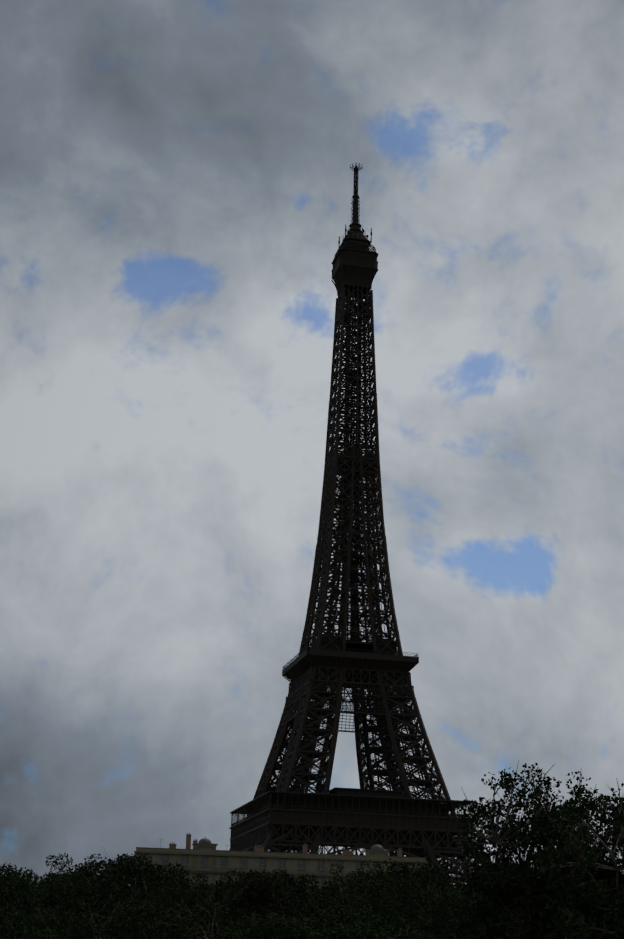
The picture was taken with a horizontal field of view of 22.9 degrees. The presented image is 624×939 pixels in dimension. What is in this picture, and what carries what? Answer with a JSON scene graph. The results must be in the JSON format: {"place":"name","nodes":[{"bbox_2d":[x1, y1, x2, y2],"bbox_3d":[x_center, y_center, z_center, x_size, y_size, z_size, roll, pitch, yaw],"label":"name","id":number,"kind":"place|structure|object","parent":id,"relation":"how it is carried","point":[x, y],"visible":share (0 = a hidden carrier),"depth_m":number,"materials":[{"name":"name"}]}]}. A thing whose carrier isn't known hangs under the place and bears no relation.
{"place":"outdoors","nodes":[
{"label":"outdoors","id":0,"kind":"place"},
{"bbox_2d":[136,844,424,897],"bbox_3d":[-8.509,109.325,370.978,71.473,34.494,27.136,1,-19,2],"label":"building walls","id":1,"kind":"structure","parent":0,"point":[291,864],"depth_m":368.03,"materials":[{"name":"beige stone"}]},
{"bbox_2d":[143,839,415,896],"bbox_3d":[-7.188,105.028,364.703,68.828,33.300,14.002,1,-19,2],"label":"building ironwork","id":2,"kind":"object","parent":1,"relation":"attached to","point":[244,866],"visible":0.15,"depth_m":367.08,"materials":[{"name":"black metal"}]},
{"bbox_2d":[134,834,426,889],"bbox_3d":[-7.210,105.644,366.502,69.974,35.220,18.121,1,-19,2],"label":"building cornices","id":3,"kind":"object","parent":1,"relation":"attached to","point":[214,870],"visible":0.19,"depth_m":367.49,"materials":[{"name":"beige stone"}]},
{"bbox_2d":[143,854,417,896],"bbox_3d":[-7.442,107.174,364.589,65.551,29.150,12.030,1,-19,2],"label":"windows","id":4,"kind":"structure","parent":1,"relation":"in","point":[223,864],"depth_m":368.12,"materials":[{"name":"black glass"}]},
{"bbox_2d":[169,833,401,856],"bbox_3d":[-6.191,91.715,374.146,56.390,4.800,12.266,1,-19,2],"label":"building chimneys","id":5,"kind":"object","parent":1,"relation":"on","point":[257,848],"visible":0.58,"depth_m":374.03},
{"bbox_2d":[198,836,383,849],"bbox_3d":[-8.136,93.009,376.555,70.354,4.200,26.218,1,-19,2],"label":"dome","id":6,"kind":"structure","parent":1,"relation":"on","point":[376,847],"depth_m":372.76,"materials":[{"name":"grey metal"}]},
{"bbox_2d":[0,0,623,938],"label":"sky","id":7,"kind":"structure","parent":0,"point":[177,179],"materials":[{"name":"grey"}]},
{"label":"ground","id":8,"kind":"structure","parent":0,"visible":0},
{"bbox_2d":[0,878,40,934],"bbox_3d":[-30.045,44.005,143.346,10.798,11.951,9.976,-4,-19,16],"label":"tree","id":9,"kind":"object","parent":8,"relation":"on","point":[3,903],"visible":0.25,"depth_m":144.51,"materials":[{"name":"green plant"}]},
{"bbox_2d":[0,862,40,915],"bbox_3d":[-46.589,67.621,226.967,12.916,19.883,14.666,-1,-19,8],"label":"tree","id":10,"kind":"object","parent":8,"relation":"on","point":[7,872],"visible":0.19,"depth_m":228.77,"materials":[{"name":"green plant"}]},
{"bbox_2d":[0,875,63,938],"bbox_3d":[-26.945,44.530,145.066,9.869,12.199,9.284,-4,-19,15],"label":"tree","id":11,"kind":"object","parent":8,"relation":"on","point":[30,891],"visible":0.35,"depth_m":144.85,"materials":[{"name":"green plant"}]},
{"bbox_2d":[14,865,59,912],"bbox_3d":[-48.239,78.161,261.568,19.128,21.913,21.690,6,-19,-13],"label":"tree","id":12,"kind":"object","parent":8,"relation":"on","point":[32,877],"depth_m":263.05,"materials":[{"name":"green plant"}]},
{"bbox_2d":[15,870,107,938],"bbox_3d":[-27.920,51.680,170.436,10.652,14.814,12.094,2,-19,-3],"label":"tree","id":13,"kind":"object","parent":8,"relation":"on","point":[60,883],"visible":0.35,"depth_m":170.44,"materials":[{"name":"green plant"}]},
{"bbox_2d":[41,855,83,900],"bbox_3d":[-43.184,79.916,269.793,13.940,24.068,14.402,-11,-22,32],"label":"tree","id":14,"kind":"object","parent":8,"relation":"on","point":[53,857],"visible":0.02,"depth_m":272.61,"materials":[{"name":"green plant"}]},
{"bbox_2d":[26,896,114,938],"bbox_3d":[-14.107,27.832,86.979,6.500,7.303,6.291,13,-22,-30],"label":"tree","id":15,"kind":"object","parent":8,"relation":"on","point":[75,931],"visible":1,"depth_m":87.12,"materials":[{"name":"green plant"}]},
{"bbox_2d":[53,853,103,881],"bbox_3d":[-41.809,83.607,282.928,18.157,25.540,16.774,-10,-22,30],"label":"tree","id":16,"kind":"object","parent":8,"relation":"on","point":[65,865],"depth_m":284.71,"materials":[{"name":"green plant"}]},
{"bbox_2d":[62,853,124,938],"bbox_3d":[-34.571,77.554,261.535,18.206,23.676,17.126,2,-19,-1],"label":"tree","id":17,"kind":"object","parent":8,"relation":"on","point":[97,865],"visible":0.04,"depth_m":261.20,"materials":[{"name":"green plant"}]},
{"bbox_2d":[37,859,167,938],"bbox_3d":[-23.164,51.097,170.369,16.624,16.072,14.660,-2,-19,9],"label":"tree","id":18,"kind":"object","parent":8,"relation":"on","point":[108,886],"visible":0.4,"depth_m":169.64,"materials":[{"name":"green plant"}]},
{"bbox_2d":[87,849,180,922],"bbox_3d":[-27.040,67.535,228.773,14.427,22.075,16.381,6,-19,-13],"label":"tree","id":19,"kind":"object","parent":8,"relation":"on","point":[132,866],"visible":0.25,"depth_m":229.72,"materials":[{"name":"green plant"}]},
{"bbox_2d":[113,874,166,916],"bbox_3d":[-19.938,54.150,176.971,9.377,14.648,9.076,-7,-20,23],"label":"tree","id":20,"kind":"object","parent":8,"relation":"on","point":[152,894],"depth_m":177.24,"materials":[{"name":"green plant"}]},
{"bbox_2d":[95,894,206,938],"bbox_3d":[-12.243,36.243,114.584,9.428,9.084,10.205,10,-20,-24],"label":"tree","id":21,"kind":"object","parent":8,"relation":"on","point":[130,921],"visible":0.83,"depth_m":114.37,"materials":[{"name":"green plant"}]},
{"bbox_2d":[134,880,211,938],"bbox_3d":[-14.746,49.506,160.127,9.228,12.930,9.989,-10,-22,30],"label":"tree","id":22,"kind":"object","parent":8,"relation":"on","point":[189,901],"visible":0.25,"depth_m":160.39,"materials":[{"name":"green plant"}]},
{"bbox_2d":[152,857,221,917],"bbox_3d":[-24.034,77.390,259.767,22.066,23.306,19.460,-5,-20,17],"label":"tree","id":23,"kind":"object","parent":8,"relation":"on","point":[181,875],"depth_m":259.92,"materials":[{"name":"green plant"}]},
{"bbox_2d":[176,874,209,908],"bbox_3d":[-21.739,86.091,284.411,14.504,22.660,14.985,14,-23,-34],"label":"tree","id":24,"kind":"object","parent":8,"relation":"on","point":[201,881],"visible":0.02,"depth_m":290.11,"materials":[{"name":"green plant"}]},
{"bbox_2d":[188,873,246,934],"bbox_3d":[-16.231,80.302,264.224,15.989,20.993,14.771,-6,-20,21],"label":"tree","id":25,"kind":"object","parent":8,"relation":"on","point":[196,888],"visible":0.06,"depth_m":264.63,"materials":[{"name":"green plant"}]},
{"bbox_2d":[191,881,250,938],"bbox_3d":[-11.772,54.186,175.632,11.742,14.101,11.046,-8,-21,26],"label":"tree","id":26,"kind":"object","parent":8,"relation":"on","point":[210,900],"visible":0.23,"depth_m":177.65,"materials":[{"name":"green plant"}]},
{"bbox_2d":[159,903,284,938],"bbox_3d":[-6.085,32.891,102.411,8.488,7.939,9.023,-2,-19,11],"label":"tree","id":27,"kind":"object","parent":8,"relation":"on","point":[204,920],"visible":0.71,"depth_m":103.17,"materials":[{"name":"green plant"}]},
{"bbox_2d":[209,868,255,935],"bbox_3d":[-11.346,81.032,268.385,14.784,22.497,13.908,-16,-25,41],"label":"tree","id":28,"kind":"object","parent":8,"relation":"on","point":[229,877],"visible":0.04,"depth_m":270.63,"materials":[{"name":"green plant"}]},
{"bbox_2d":[217,869,303,938],"bbox_3d":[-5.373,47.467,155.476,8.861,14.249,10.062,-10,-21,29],"label":"tree","id":29,"kind":"object","parent":8,"relation":"on","point":[250,889],"visible":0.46,"depth_m":155.35,"materials":[{"name":"green plant"}]},
{"bbox_2d":[215,910,317,938],"bbox_3d":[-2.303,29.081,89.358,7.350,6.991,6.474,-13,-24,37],"label":"tree","id":30,"kind":"object","parent":8,"relation":"on","point":[272,927],"visible":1,"depth_m":89.50,"materials":[{"name":"green plant"}]},
{"bbox_2d":[245,867,306,921],"bbox_3d":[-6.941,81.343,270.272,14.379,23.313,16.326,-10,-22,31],"label":"tree","id":31,"kind":"object","parent":8,"relation":"on","point":[285,879],"visible":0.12,"depth_m":271.79,"materials":[{"name":"green plant"}]},
{"bbox_2d":[231,884,345,938],"bbox_3d":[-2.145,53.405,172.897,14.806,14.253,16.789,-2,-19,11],"label":"tree","id":32,"kind":"object","parent":8,"relation":"on","point":[300,905],"visible":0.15,"depth_m":173.18,"materials":[{"name":"green plant"}]},
{"bbox_2d":[287,869,363,912],"bbox_3d":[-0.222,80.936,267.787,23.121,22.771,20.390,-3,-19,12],"label":"tree","id":33,"kind":"object","parent":8,"relation":"on","point":[303,888],"visible":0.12,"depth_m":268.35,"materials":[{"name":"green plant"}]},
{"bbox_2d":[304,875,363,937],"bbox_3d":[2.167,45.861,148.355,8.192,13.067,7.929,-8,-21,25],"label":"tree","id":34,"kind":"object","parent":8,"relation":"on","point":[330,901],"visible":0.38,"depth_m":148.91,"materials":[{"name":"green plant"}]},
{"bbox_2d":[264,895,417,938],"bbox_3d":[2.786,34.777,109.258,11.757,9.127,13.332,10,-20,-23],"label":"tree","id":35,"kind":"object","parent":8,"relation":"on","point":[372,926],"visible":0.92,"depth_m":109.20,"materials":[{"name":"green plant"}]},
{"bbox_2d":[321,863,373,910],"bbox_3d":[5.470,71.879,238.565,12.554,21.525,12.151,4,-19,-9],"label":"tree","id":36,"kind":"object","parent":8,"relation":"on","point":[336,890],"visible":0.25,"depth_m":240.97,"materials":[{"name":"green plant"}]},
{"bbox_2d":[328,860,390,908],"bbox_3d":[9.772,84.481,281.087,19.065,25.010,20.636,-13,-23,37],"label":"tree","id":37,"kind":"object","parent":8,"relation":"on","point":[373,873],"visible":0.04,"depth_m":280.66,"materials":[{"name":"green plant"}]},
{"bbox_2d":[352,872,425,922],"bbox_3d":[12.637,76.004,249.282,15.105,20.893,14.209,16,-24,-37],"label":"tree","id":38,"kind":"object","parent":8,"relation":"on","point":[394,884],"visible":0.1,"depth_m":248.97,"materials":[{"name":"green plant"}]},
{"bbox_2d":[356,888,427,938],"bbox_3d":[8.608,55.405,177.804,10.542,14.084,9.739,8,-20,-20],"label":"tree","id":39,"kind":"object","parent":8,"relation":"on","point":[380,909],"visible":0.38,"depth_m":178.29,"materials":[{"name":"green plant"}]},
{"bbox_2d":[366,858,448,914],"bbox_3d":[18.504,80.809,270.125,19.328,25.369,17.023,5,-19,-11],"label":"tree","id":40,"kind":"object","parent":8,"relation":"on","point":[405,870],"visible":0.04,"depth_m":271.43,"materials":[{"name":"green plant"}]},
{"bbox_2d":[393,868,461,938],"bbox_3d":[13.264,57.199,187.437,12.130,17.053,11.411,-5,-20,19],"label":"tree","id":41,"kind":"object","parent":8,"relation":"on","point":[419,894],"visible":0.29,"depth_m":189.80,"materials":[{"name":"green plant"}]},
{"bbox_2d":[453,835,485,876],"bbox_3d":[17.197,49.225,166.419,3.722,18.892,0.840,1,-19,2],"label":"floodlight mast","id":42,"kind":"object","parent":8,"relation":"on","point":[458,843],"visible":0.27,"depth_m":169.22,"materials":[{"name":"metal"}]},
{"bbox_2d":[439,761,623,938],"bbox_3d":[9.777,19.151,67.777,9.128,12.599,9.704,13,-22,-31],"label":"plane tree","id":43,"kind":"object","parent":8,"relation":"on","point":[506,880],"visible":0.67,"depth_m":66.75,"materials":[{"name":"green plant"}]},
{"bbox_2d":[533,778,623,938],"bbox_3d":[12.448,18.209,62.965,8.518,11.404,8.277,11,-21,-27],"label":"plane tree","id":44,"kind":"object","parent":8,"relation":"on","point":[577,915],"visible":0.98,"depth_m":62.83,"materials":[{"name":"green plant"}]},
{"label":"tower forecourt pavement","id":45,"kind":"structure","parent":0,"visible":0},
{"bbox_2d":[229,163,490,886],"bbox_3d":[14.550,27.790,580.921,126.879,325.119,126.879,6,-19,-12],"label":"eiffel tower","id":46,"kind":"structure","parent":45,"relation":"on","point":[282,815],"depth_m":556.67,"materials":[{"name":"metal"}]}
]}

